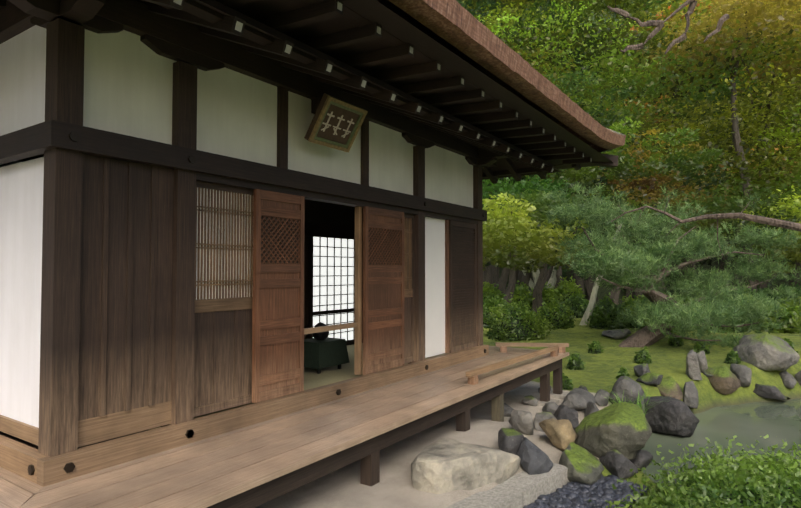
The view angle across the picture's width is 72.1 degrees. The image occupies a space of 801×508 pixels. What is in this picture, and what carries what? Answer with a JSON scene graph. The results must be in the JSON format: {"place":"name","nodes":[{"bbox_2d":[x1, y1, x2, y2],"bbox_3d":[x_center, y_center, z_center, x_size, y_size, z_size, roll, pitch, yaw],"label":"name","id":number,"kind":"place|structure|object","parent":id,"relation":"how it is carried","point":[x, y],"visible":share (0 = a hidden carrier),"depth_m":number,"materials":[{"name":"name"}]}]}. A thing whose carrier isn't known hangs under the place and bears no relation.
{"place":"outdoors","nodes":[
{"label":"outdoors","id":0,"kind":"place"},
{"bbox_2d":[255,105,800,507],"bbox_3d":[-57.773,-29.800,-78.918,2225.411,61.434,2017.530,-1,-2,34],"label":"terrain","id":1,"kind":"structure","parent":0,"point":[342,487],"depth_m":7.80,"materials":[{"name":"green plant"}]},
{"bbox_2d":[0,346,568,507],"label":"veranda","id":2,"kind":"object","parent":1,"relation":"on","point":[255,465],"visible":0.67,"depth_m":3.63,"materials":[{"name":"brown wood"}]},
{"bbox_2d":[0,0,508,486],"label":"house wall","id":3,"kind":"structure","parent":2,"relation":"on","point":[201,236],"depth_m":3.69,"materials":[{"name":"brown wood"}]},
{"bbox_2d":[0,0,625,183],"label":"roof eaves","id":4,"kind":"object","parent":3,"relation":"on","point":[456,69],"visible":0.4,"depth_m":4.20,"materials":[{"name":"brown wood"}]},
{"bbox_2d":[304,322,348,373],"bbox_3d":[-0.884,1.017,6.089,0.413,0.525,0.507,-1,-2,34],"label":"offering table","id":5,"kind":"object","parent":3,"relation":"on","point":[322,350],"visible":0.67,"depth_m":5.93,"materials":[{"name":"black paint"}]},
{"bbox_2d":[304,93,367,152],"bbox_3d":[-0.591,-1.139,4.701,0.408,0.459,0.500,-1,-2,34],"label":"name plaque","id":6,"kind":"object","parent":3,"relation":"attached to","point":[336,123],"visible":1,"depth_m":4.63,"materials":[{"name":"brown wood"}]},
{"bbox_2d":[466,342,568,384],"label":"barrier rails","id":7,"kind":"object","parent":2,"relation":"on","point":[554,349],"visible":1,"depth_m":6.80,"materials":[{"name":"brown wood"}]},
{"bbox_2d":[446,462,569,507],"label":"stone kerb","id":8,"kind":"structure","parent":1,"relation":"on","point":[521,489],"depth_m":4.01,"materials":[{"name":"stone"}]},
{"bbox_2d":[523,474,648,507],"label":"channel pebbles","id":9,"kind":"object","parent":1,"relation":"on","point":[598,493],"visible":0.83,"depth_m":4.10,"materials":[{"name":"grey gravel"}]},
{"bbox_2d":[411,328,800,493],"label":"rocks","id":10,"kind":"object","parent":1,"relation":"on","point":[614,437],"visible":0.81,"depth_m":4.81,"materials":[{"name":"grey stone"}]},
{"bbox_2d":[503,69,730,324],"bbox_3d":[5.163,-2.291,18.785,8.618,9.065,11.925,0,-2,-4],"label":"garden tree","id":11,"kind":"object","parent":1,"relation":"on","point":[621,170],"depth_m":15.04,"materials":[{"name":"green plant"}]},
{"bbox_2d":[456,0,800,312],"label":"forest","id":12,"kind":"object","parent":1,"relation":"on","point":[537,29],"depth_m":18.42,"materials":[{"name":"green plant"}]},
{"bbox_2d":[593,386,668,414],"bbox_3d":[3.047,1.954,7.243,1.033,0.455,0.867,0,-2,-5],"label":"grass tuft","id":13,"kind":"object","parent":1,"relation":"on","point":[638,403],"visible":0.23,"depth_m":7.14,"materials":[{"name":"green plant"}]},
{"bbox_2d":[483,276,800,507],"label":"shrub foliage","id":14,"kind":"object","parent":1,"relation":"on","point":[723,475],"visible":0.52,"depth_m":4.68,"materials":[{"name":"green plant"}]},
{"bbox_2d":[535,0,800,348],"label":"pine foliage","id":15,"kind":"object","parent":1,"relation":"on","point":[616,260],"visible":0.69,"depth_m":11.35,"materials":[{"name":"green plant"}]},
{"bbox_2d":[582,0,800,346],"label":"pine branches","id":16,"kind":"object","parent":1,"relation":"on","point":[644,336],"visible":0.71,"depth_m":9.83,"materials":[{"name":"brown plant"}]},
{"bbox_2d":[642,398,800,485],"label":"pond water","id":17,"kind":"structure","parent":0,"point":[748,424],"depth_m":7.06,"materials":[{"name":"green liquid"}]}
]}

